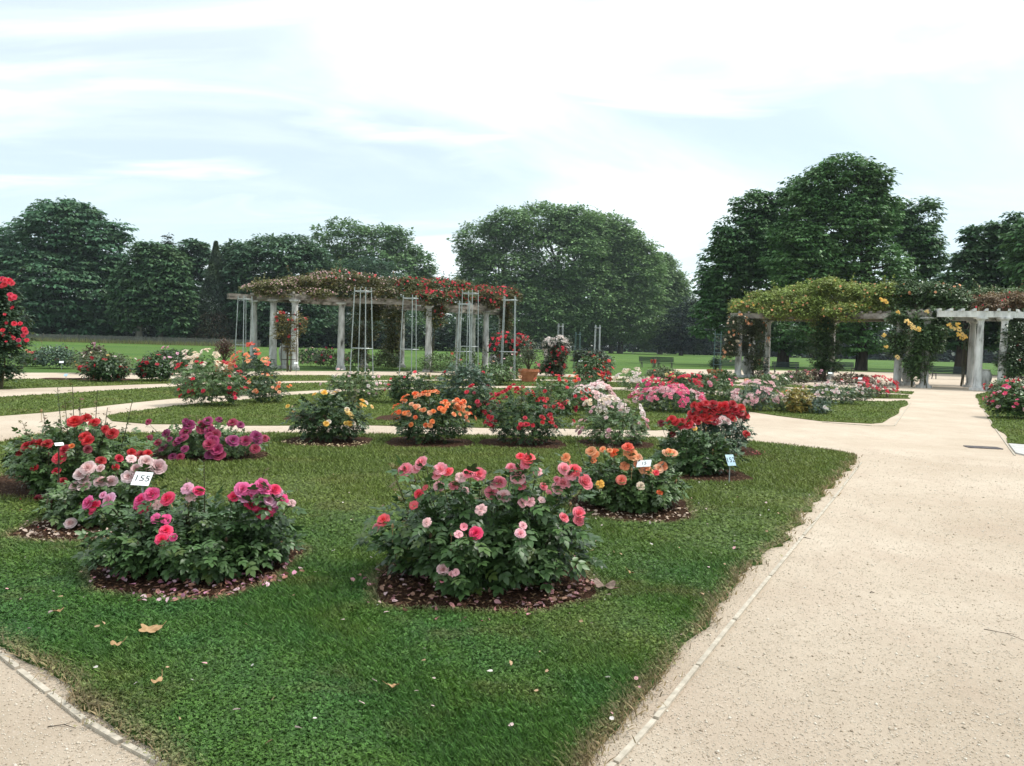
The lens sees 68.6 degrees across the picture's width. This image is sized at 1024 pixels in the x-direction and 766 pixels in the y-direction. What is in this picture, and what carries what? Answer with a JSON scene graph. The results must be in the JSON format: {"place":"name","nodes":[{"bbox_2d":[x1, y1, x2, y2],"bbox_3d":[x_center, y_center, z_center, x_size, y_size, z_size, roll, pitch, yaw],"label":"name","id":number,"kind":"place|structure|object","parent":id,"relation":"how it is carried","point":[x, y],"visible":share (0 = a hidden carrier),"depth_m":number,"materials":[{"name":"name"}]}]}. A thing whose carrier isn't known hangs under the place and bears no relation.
{"place":"outdoors","nodes":[
{"label":"outdoors","id":0,"kind":"place"},
{"bbox_2d":[23,336,247,346],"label":"tall grass","id":1,"kind":"structure","parent":0,"point":[124,342],"depth_m":125.80,"materials":[{"name":"plant"}]},
{"bbox_2d":[0,430,862,765],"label":"lawn","id":2,"kind":"structure","parent":0,"point":[582,604],"depth_m":4.22,"materials":[{"name":"green plant"}]},
{"bbox_2d":[0,475,48,496],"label":"mulch bed","id":3,"kind":"object","parent":2,"relation":"on","point":[6,486],"visible":0.08,"depth_m":7.53,"materials":[{"name":"soil"}]},
{"bbox_2d":[0,383,156,500],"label":"rose bush","id":4,"kind":"object","parent":3,"relation":"on","point":[37,454],"visible":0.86,"depth_m":7.18,"materials":[{"name":"green plant"}]},
{"bbox_2d":[9,515,151,541],"bbox_3d":[-3.441,1.166,6.208,0.945,0.004,1.105,2,3,0],"label":"mulch bed","id":5,"kind":"object","parent":2,"relation":"on","point":[41,530],"visible":0.14,"depth_m":5.94,"materials":[{"name":"soil"}]},
{"bbox_2d":[32,455,179,529],"bbox_3d":[-3.444,0.918,6.350,1.222,0.696,0.881,2,3,0],"label":"rose bush","id":6,"kind":"object","parent":5,"relation":"on","point":[76,494],"visible":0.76,"depth_m":6.12,"materials":[{"name":"pink plant"}]},
{"bbox_2d":[90,545,302,598],"bbox_3d":[-2.178,1.253,5.178,1.275,0.004,1.351,2,3,0],"label":"mulch bed","id":7,"kind":"object","parent":2,"relation":"on","point":[144,587],"visible":0.31,"depth_m":4.76,"materials":[{"name":"brown soil"}]},
{"bbox_2d":[70,458,306,585],"bbox_3d":[-2.197,0.940,5.139,1.399,0.882,1.388,-1,4,-39],"label":"rose bush","id":8,"kind":"object","parent":7,"relation":"on","point":[192,538],"visible":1,"depth_m":4.87,"materials":[{"name":"green plant"}]},
{"bbox_2d":[151,450,268,461],"bbox_3d":[-4.067,0.958,9.954,1.668,0.004,1.136,2,3,0],"label":"mulch bed","id":9,"kind":"object","parent":2,"relation":"on","point":[255,455],"visible":0.21,"depth_m":9.82,"materials":[{"name":"soil"}]},
{"bbox_2d":[138,415,269,459],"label":"rose bush","id":10,"kind":"object","parent":9,"relation":"on","point":[208,435],"visible":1,"depth_m":9.64,"materials":[{"name":"purple plant"}]},
{"bbox_2d":[281,436,373,447],"bbox_3d":[-2.851,0.905,11.669,1.392,0.004,1.345,2,3,0],"label":"mulch bed","id":11,"kind":"object","parent":2,"relation":"on","point":[322,443],"visible":0.48,"depth_m":11.59,"materials":[{"name":"soil"}]},
{"bbox_2d":[280,375,373,441],"bbox_3d":[-2.860,0.425,11.806,1.405,1.121,1.286,2,3,0],"label":"rose bush","id":12,"kind":"object","parent":11,"relation":"on","point":[313,423],"visible":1,"depth_m":11.52,"materials":[{"name":"green plant"}]},
{"bbox_2d":[0,436,758,609],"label":"bark chips","id":13,"kind":"object","parent":2,"relation":"on","point":[390,583],"visible":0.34,"depth_m":4.83,"materials":[{"name":"brown wood"}]},
{"bbox_2d":[0,472,824,765],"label":"clover","id":14,"kind":"object","parent":2,"relation":"on","point":[298,720],"visible":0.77,"depth_m":3.87,"materials":[{"name":"green plant"}]},
{"bbox_2d":[385,437,474,447],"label":"mulch bed","id":15,"kind":"object","parent":2,"relation":"on","point":[454,443],"visible":0.62,"depth_m":11.81,"materials":[{"name":"soil"}]},
{"bbox_2d":[390,381,476,443],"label":"rose bush","id":16,"kind":"object","parent":15,"relation":"on","point":[407,417],"visible":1,"depth_m":11.70,"materials":[{"name":"orange plant"}]},
{"bbox_2d":[377,552,595,611],"bbox_3d":[-0.175,1.311,5.144,1.432,0.004,1.420,2,3,0],"label":"mulch bed","id":17,"kind":"object","parent":2,"relation":"on","point":[585,595],"visible":0.38,"depth_m":4.70,"materials":[{"name":"brown soil"}]},
{"bbox_2d":[349,449,607,601],"bbox_3d":[-0.118,0.913,5.046,1.529,1.030,1.526,-1,4,-42],"label":"rose bush","id":18,"kind":"object","parent":17,"relation":"on","point":[523,536],"visible":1,"depth_m":4.76,"materials":[{"name":"green plant"}]},
{"bbox_2d":[478,438,565,449],"bbox_3d":[0.158,0.969,12.069,1.424,0.004,1.324,2,3,0],"label":"mulch bed","id":19,"kind":"object","parent":2,"relation":"on","point":[509,445],"visible":0.66,"depth_m":11.98,"materials":[{"name":"soil"}]},
{"bbox_2d":[482,369,574,444],"bbox_3d":[0.266,0.402,12.038,1.539,1.278,1.289,2,3,0],"label":"rose bush","id":20,"kind":"object","parent":19,"relation":"on","point":[513,429],"visible":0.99,"depth_m":11.87,"materials":[{"name":"green plant"}]},
{"bbox_2d":[578,439,653,449],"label":"mulch bed","id":21,"kind":"object","parent":2,"relation":"on","point":[636,445],"visible":0.54,"depth_m":12.20,"materials":[{"name":"soil"}]},
{"bbox_2d":[572,394,649,444],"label":"rose bush","id":22,"kind":"object","parent":21,"relation":"on","point":[619,435],"visible":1,"depth_m":12.23,"materials":[{"name":"green plant"}]},
{"bbox_2d":[569,496,691,522],"bbox_3d":[1.183,1.232,7.452,1.212,0.004,1.268,2,3,0],"label":"mulch bed","id":23,"kind":"object","parent":2,"relation":"on","point":[681,503],"visible":0.41,"depth_m":7.18,"materials":[{"name":"soil"}]},
{"bbox_2d":[556,432,691,513],"bbox_3d":[1.173,0.910,7.499,1.312,0.828,1.198,-1,4,-39],"label":"rose bush","id":24,"kind":"object","parent":23,"relation":"on","point":[626,489],"visible":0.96,"depth_m":7.22,"materials":[{"name":"green plant"}]},
{"bbox_2d":[672,467,752,481],"bbox_3d":[2.408,1.159,9.571,1.199,0.004,1.161,2,3,0],"label":"mulch bed","id":25,"kind":"object","parent":2,"relation":"on","point":[722,476],"visible":0.18,"depth_m":9.37,"materials":[{"name":"soil"}]},
{"bbox_2d":[652,415,748,476],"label":"rose bush","id":26,"kind":"object","parent":25,"relation":"on","point":[691,449],"visible":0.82,"depth_m":9.44,"materials":[{"name":"green plant"}]},
{"bbox_2d":[701,446,761,456],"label":"mulch bed","id":27,"kind":"object","parent":2,"relation":"on","point":[747,450],"visible":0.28,"depth_m":11.80,"materials":[{"name":"soil"}]},
{"bbox_2d":[678,400,756,449],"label":"rose bush","id":28,"kind":"object","parent":27,"relation":"on","point":[712,415],"visible":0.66,"depth_m":11.59,"materials":[{"name":"red plant"}]},
{"bbox_2d":[0,380,909,415],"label":"crescent lawn","id":29,"kind":"structure","parent":0,"point":[295,387],"depth_m":18.92,"materials":[{"name":"plant"}]},
{"bbox_2d":[169,348,227,388],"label":"rose bush","id":30,"kind":"object","parent":29,"relation":"on","point":[193,356],"visible":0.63,"depth_m":21.74,"materials":[{"name":"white plant"}]},
{"bbox_2d":[469,361,521,384],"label":"rose bush","id":31,"kind":"object","parent":29,"relation":"on","point":[503,376],"visible":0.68,"depth_m":29.39,"materials":[{"name":"green plant"}]},
{"bbox_2d":[573,353,614,377],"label":"rose bush","id":32,"kind":"object","parent":29,"relation":"on","point":[593,362],"visible":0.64,"depth_m":32.42,"materials":[{"name":"green plant"}]},
{"bbox_2d":[850,374,900,397],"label":"rose bush","id":33,"kind":"object","parent":29,"relation":"on","point":[867,381],"visible":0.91,"depth_m":28.10,"materials":[{"name":"pink plant"}]},
{"bbox_2d":[0,375,912,393],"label":"lawn","id":34,"kind":"structure","parent":0,"point":[99,384],"depth_m":25.00,"materials":[{"name":"plant"}]},
{"bbox_2d":[0,266,39,388],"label":"climbing rose","id":35,"kind":"object","parent":34,"relation":"on","point":[10,341],"visible":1,"depth_m":20.46,"materials":[{"name":"red plant"}]},
{"bbox_2d":[76,356,133,381],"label":"rose bush","id":36,"kind":"object","parent":34,"relation":"on","point":[100,368],"visible":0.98,"depth_m":24.52,"materials":[{"name":"green plant"}]},
{"bbox_2d":[130,353,177,380],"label":"rose bush","id":37,"kind":"object","parent":34,"relation":"on","point":[149,371],"visible":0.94,"depth_m":25.55,"materials":[{"name":"green plant"}]},
{"bbox_2d":[350,287,372,376],"bbox_3d":[-6.177,-2.036,30.945,0.929,3.790,0.915,2,3,0],"label":"trellis","id":38,"kind":"object","parent":34,"relation":"on","point":[358,348],"visible":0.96,"depth_m":30.76,"materials":[{"name":"metal"}]},
{"bbox_2d":[568,337,615,372],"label":"climbing rose","id":39,"kind":"object","parent":34,"relation":"on","point":[577,356],"visible":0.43,"depth_m":36.68,"materials":[{"name":"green plant"}]},
{"bbox_2d":[0,374,1023,494],"bbox_3d":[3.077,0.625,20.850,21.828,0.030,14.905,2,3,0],"label":"lawn","id":40,"kind":"structure","parent":0,"point":[381,424],"depth_m":17.49,"materials":[{"name":"green plant"}]},
{"bbox_2d":[168,357,251,405],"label":"rose bush","id":41,"kind":"object","parent":40,"relation":"on","point":[232,396],"visible":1,"depth_m":17.03,"materials":[{"name":"green plant"}]},
{"bbox_2d":[244,372,291,402],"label":"rose bush","id":42,"kind":"object","parent":40,"relation":"on","point":[259,385],"visible":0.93,"depth_m":18.36,"materials":[{"name":"green plant"}]},
{"bbox_2d":[319,359,388,401],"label":"rose bush","id":43,"kind":"object","parent":40,"relation":"on","point":[349,375],"visible":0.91,"depth_m":19.35,"materials":[{"name":"green plant"}]},
{"bbox_2d":[383,369,442,403],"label":"rose bush","id":44,"kind":"object","parent":40,"relation":"on","point":[396,386],"visible":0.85,"depth_m":19.18,"materials":[{"name":"green plant"}]},
{"bbox_2d":[429,343,497,405],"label":"rose bush","id":45,"kind":"object","parent":40,"relation":"on","point":[458,379],"visible":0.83,"depth_m":18.62,"materials":[{"name":"green plant"}]},
{"bbox_2d":[455,384,499,418],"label":"rose bush","id":46,"kind":"object","parent":40,"relation":"on","point":[477,400],"visible":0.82,"depth_m":15.85,"materials":[{"name":"green plant"}]},
{"bbox_2d":[525,374,593,414],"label":"rose bush","id":47,"kind":"object","parent":40,"relation":"on","point":[562,387],"visible":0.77,"depth_m":17.24,"materials":[{"name":"green plant"}]},
{"bbox_2d":[567,379,616,408],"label":"rose bush","id":48,"kind":"object","parent":40,"relation":"on","point":[599,385],"visible":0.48,"depth_m":18.70,"materials":[{"name":"white plant"}]},
{"bbox_2d":[582,395,645,421],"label":"rose bush","id":49,"kind":"object","parent":40,"relation":"on","point":[607,400],"visible":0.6,"depth_m":16.13,"materials":[{"name":"white plant"}]},
{"bbox_2d":[627,383,706,412],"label":"rose bush","id":50,"kind":"object","parent":40,"relation":"on","point":[656,400],"visible":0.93,"depth_m":18.90,"materials":[{"name":"pink plant"}]},
{"bbox_2d":[691,374,737,401],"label":"rose bush","id":51,"kind":"object","parent":40,"relation":"on","point":[712,386],"visible":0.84,"depth_m":21.50,"materials":[{"name":"green plant"}]},
{"bbox_2d":[730,379,784,409],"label":"rose bush","id":52,"kind":"object","parent":40,"relation":"on","point":[754,403],"visible":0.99,"depth_m":20.04,"materials":[{"name":"pink plant"}]},
{"bbox_2d":[782,385,816,412],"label":"rose bush","id":53,"kind":"object","parent":40,"relation":"on","point":[795,397],"visible":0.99,"depth_m":19.72,"materials":[{"name":"yellow plant"}]},
{"bbox_2d":[802,380,865,403],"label":"rose bush","id":54,"kind":"object","parent":40,"relation":"on","point":[835,391],"visible":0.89,"depth_m":23.68,"materials":[{"name":"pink plant"}]},
{"bbox_2d":[0,369,1023,765],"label":"gravel path","id":55,"kind":"structure","parent":0,"point":[946,415],"depth_m":4.49,"materials":[{"name":"beige gravel"}]},
{"bbox_2d":[66,348,135,370],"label":"rose bush","id":56,"kind":"object","parent":55,"relation":"on","point":[97,355],"visible":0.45,"depth_m":29.40,"materials":[{"name":"red plant"}]},
{"bbox_2d":[142,346,187,371],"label":"rose bush","id":57,"kind":"object","parent":55,"relation":"on","point":[170,355],"visible":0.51,"depth_m":30.06,"materials":[{"name":"green plant"}]},
{"bbox_2d":[229,342,283,394],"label":"rose bush","id":58,"kind":"object","parent":55,"relation":"on","point":[252,363],"visible":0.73,"depth_m":20.82,"materials":[{"name":"green plant"}]},
{"bbox_2d":[269,310,308,371],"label":"climbing rose","id":59,"kind":"object","parent":55,"relation":"on","point":[279,324],"visible":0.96,"depth_m":36.36,"materials":[{"name":"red plant"}]},
{"bbox_2d":[415,351,463,371],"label":"rose bush","id":60,"kind":"object","parent":55,"relation":"on","point":[439,359],"visible":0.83,"depth_m":40.27,"materials":[{"name":"green plant"}]},
{"bbox_2d":[482,323,537,368],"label":"climbing rose","id":61,"kind":"object","parent":55,"relation":"on","point":[509,343],"visible":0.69,"depth_m":43.50,"materials":[{"name":"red plant"}]},
{"bbox_2d":[540,337,571,376],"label":"climbing rose","id":62,"kind":"object","parent":55,"relation":"on","point":[558,360],"visible":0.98,"depth_m":39.26,"materials":[{"name":"green plant"}]},
{"bbox_2d":[538,334,573,367],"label":"climbing rose","id":63,"kind":"object","parent":55,"relation":"on","point":[564,340],"visible":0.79,"depth_m":39.64,"materials":[{"name":"white plant"}]},
{"bbox_2d":[612,367,655,390],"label":"rose bush","id":64,"kind":"object","parent":55,"relation":"on","point":[635,380],"visible":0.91,"depth_m":28.59,"materials":[{"name":"white plant"}]},
{"bbox_2d":[607,462,861,765],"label":"path edging","id":65,"kind":"object","parent":55,"relation":"on","point":[638,737],"visible":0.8,"depth_m":3.88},
{"bbox_2d":[803,306,847,380],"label":"climbing rose","id":66,"kind":"object","parent":55,"relation":"on","point":[823,339],"visible":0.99,"depth_m":43.18,"materials":[{"name":"green plant"}]},
{"bbox_2d":[730,308,934,387],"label":"pergola","id":67,"kind":"object","parent":55,"relation":"on","point":[877,316],"visible":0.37,"depth_m":42.88,"materials":[{"name":"stone"}]},
{"bbox_2d":[716,312,772,377],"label":"climbing rose","id":68,"kind":"object","parent":67,"relation":"attached to","point":[751,328],"visible":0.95,"depth_m":45.09,"materials":[{"name":"green plant"}]},
{"bbox_2d":[727,273,916,380],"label":"climbing rose","id":69,"kind":"object","parent":67,"relation":"attached to","point":[822,291],"visible":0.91,"depth_m":43.59,"materials":[{"name":"green plant"}]},
{"bbox_2d":[932,308,1023,390],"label":"pergola","id":70,"kind":"object","parent":55,"relation":"on","point":[973,317],"visible":0.89,"depth_m":36.85,"materials":[{"name":"white stone"}]},
{"bbox_2d":[875,277,977,387],"bbox_3d":[21.861,-2.781,39.691,4.868,5.967,7.340,3,3,23],"label":"climbing rose","id":71,"kind":"object","parent":70,"relation":"attached to","point":[936,296],"visible":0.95,"depth_m":38.88,"materials":[{"name":"green plant"}]},
{"bbox_2d":[965,280,1023,379],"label":"climbing rose","id":72,"kind":"object","parent":70,"relation":"attached to","point":[992,301],"visible":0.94,"depth_m":37.78,"materials":[{"name":"green plant"}]},
{"bbox_2d":[991,300,1023,382],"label":"climbing rose","id":73,"kind":"object","parent":70,"relation":"attached to","point":[1015,354],"visible":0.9,"depth_m":36.30,"materials":[{"name":"green plant"}]},
{"bbox_2d":[952,279,1023,385],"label":"climbing rose","id":74,"kind":"object","parent":55,"relation":"on","point":[983,291],"visible":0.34,"depth_m":41.98,"materials":[{"name":"green plant"}]},
{"bbox_2d":[0,0,1023,342],"label":"sky","id":75,"kind":"structure","parent":0,"point":[208,121],"materials":[{"name":"white"}]},
{"bbox_2d":[2,338,1023,376],"bbox_3d":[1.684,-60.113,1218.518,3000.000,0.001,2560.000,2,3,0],"label":"ground","id":76,"kind":"structure","parent":0,"point":[629,360],"depth_m":81.24,"materials":[{"name":"green plant"}]},
{"bbox_2d":[30,338,83,367],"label":"rose bush","id":77,"kind":"object","parent":76,"relation":"on","point":[59,354],"visible":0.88,"depth_m":32.85,"materials":[{"name":"green plant"}]},
{"bbox_2d":[0,195,139,340],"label":"chestnut tree","id":78,"kind":"object","parent":76,"relation":"on","point":[69,256],"visible":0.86,"depth_m":135.17,"materials":[{"name":"green plant"}]},
{"bbox_2d":[0,650,168,765],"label":"path edging","id":79,"kind":"object","parent":76,"relation":"on","point":[94,726],"visible":0.73,"depth_m":3.11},
{"bbox_2d":[14,333,258,346],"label":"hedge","id":80,"kind":"object","parent":76,"relation":"on","point":[109,337],"visible":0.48,"depth_m":130.12,"materials":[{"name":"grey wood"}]},
{"bbox_2d":[99,239,205,341],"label":"chestnut tree","id":81,"kind":"object","parent":76,"relation":"on","point":[151,277],"visible":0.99,"depth_m":130.20,"materials":[{"name":"green plant"}]},
{"bbox_2d":[168,238,212,337],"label":"broadleaf tree","id":82,"kind":"object","parent":76,"relation":"on","point":[200,251],"visible":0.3,"depth_m":147.80,"materials":[{"name":"green plant"}]},
{"bbox_2d":[181,240,242,345],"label":"spruce tree","id":83,"kind":"object","parent":76,"relation":"on","point":[210,306],"visible":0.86,"depth_m":135.28,"materials":[{"name":"green plant"}]},
{"bbox_2d":[35,309,504,351],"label":"undergrowth","id":84,"kind":"object","parent":76,"relation":"on","point":[323,342],"visible":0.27,"depth_m":146.71,"materials":[{"name":"green plant"}]},
{"bbox_2d":[202,232,338,346],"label":"lime tree","id":85,"kind":"object","parent":76,"relation":"on","point":[245,262],"visible":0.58,"depth_m":137.80,"materials":[{"name":"green plant"}]},
{"bbox_2d":[227,291,502,371],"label":"pergola","id":86,"kind":"object","parent":76,"relation":"on","point":[343,303],"visible":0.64,"depth_m":40.33,"materials":[{"name":"stone"}]},
{"bbox_2d":[238,265,353,332],"bbox_3d":[-11.494,-3.600,40.521,5.647,5.655,4.892,2,3,0],"label":"climbing rose","id":87,"kind":"object","parent":86,"relation":"attached to","point":[293,283],"visible":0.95,"depth_m":39.13,"materials":[{"name":"green plant"}]},
{"bbox_2d":[319,257,408,367],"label":"climbing rose","id":88,"kind":"object","parent":86,"relation":"attached to","point":[380,289],"visible":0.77,"depth_m":43.61,"materials":[{"name":"green plant"}]},
{"bbox_2d":[389,271,481,371],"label":"climbing rose","id":89,"kind":"object","parent":86,"relation":"attached to","point":[441,291],"visible":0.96,"depth_m":41.11,"materials":[{"name":"green plant"}]},
{"bbox_2d":[465,279,522,353],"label":"climbing rose","id":90,"kind":"object","parent":86,"relation":"attached to","point":[494,297],"visible":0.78,"depth_m":47.07,"materials":[{"name":"green plant"}]},
{"bbox_2d":[325,255,415,343],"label":"cedar tree","id":91,"kind":"object","parent":76,"relation":"on","point":[376,268],"visible":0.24,"depth_m":170.09,"materials":[{"name":"green plant"}]},
{"bbox_2d":[303,215,441,345],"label":"plane tree","id":92,"kind":"object","parent":76,"relation":"on","point":[393,245],"visible":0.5,"depth_m":186.54,"materials":[{"name":"green plant"}]},
{"bbox_2d":[364,350,401,368],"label":"rose bush","id":93,"kind":"object","parent":76,"relation":"on","point":[380,358],"visible":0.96,"depth_m":43.27,"materials":[{"name":"green plant"}]},
{"bbox_2d":[446,205,572,345],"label":"plane tree","id":94,"kind":"object","parent":76,"relation":"on","point":[480,262],"visible":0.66,"depth_m":199.61,"materials":[{"name":"green plant"}]},
{"bbox_2d":[48,296,1010,363],"bbox_3d":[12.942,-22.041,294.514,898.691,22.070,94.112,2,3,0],"label":"distant wood","id":95,"kind":"object","parent":76,"relation":"on","point":[949,355],"visible":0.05,"depth_m":256.09,"materials":[{"name":"green plant"}]},
{"bbox_2d":[496,199,634,347],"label":"plane tree","id":96,"kind":"object","parent":76,"relation":"on","point":[563,229],"visible":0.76,"depth_m":203.61,"materials":[{"name":"green plant"}]},
{"bbox_2d":[565,209,672,353],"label":"plane tree","id":97,"kind":"object","parent":76,"relation":"on","point":[635,252],"visible":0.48,"depth_m":210.60,"materials":[{"name":"green plant"}]},
{"bbox_2d":[624,251,695,353],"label":"plane tree","id":98,"kind":"object","parent":76,"relation":"on","point":[680,288],"visible":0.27,"depth_m":230.02,"materials":[{"name":"green plant"}]},
{"bbox_2d":[648,293,718,355],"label":"yew tree","id":99,"kind":"object","parent":76,"relation":"on","point":[679,341],"visible":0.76,"depth_m":202.71,"materials":[{"name":"green plant"}]},
{"bbox_2d":[686,175,816,364],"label":"chestnut tree","id":100,"kind":"object","parent":76,"relation":"on","point":[733,258],"visible":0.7,"depth_m":81.83,"materials":[{"name":"green plant"}]},
{"bbox_2d":[758,151,920,370],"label":"chestnut tree","id":101,"kind":"object","parent":76,"relation":"on","point":[808,247],"visible":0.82,"depth_m":73.95,"materials":[{"name":"green plant"}]},
{"bbox_2d":[879,195,953,351],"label":"chestnut tree","id":102,"kind":"object","parent":76,"relation":"on","point":[919,238],"visible":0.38,"depth_m":85.90,"materials":[{"name":"green plant"}]},
{"bbox_2d":[927,210,1023,373],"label":"chestnut tree","id":103,"kind":"object","parent":76,"relation":"on","point":[979,254],"visible":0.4,"depth_m":70.84,"materials":[{"name":"green plant"}]},
{"bbox_2d":[996,219,1023,349],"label":"chestnut tree","id":104,"kind":"object","parent":76,"relation":"on","point":[1015,267],"visible":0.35,"depth_m":65.68,"materials":[{"name":"green plant"}]},
{"bbox_2d":[976,391,1023,443],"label":"lawn","id":105,"kind":"structure","parent":0,"point":[1004,432],"depth_m":17.97,"materials":[{"name":"plant"}]},
{"bbox_2d":[980,381,1023,418],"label":"rose bush","id":106,"kind":"object","parent":105,"relation":"on","point":[1008,406],"visible":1,"depth_m":19.91,"materials":[{"name":"green plant"}]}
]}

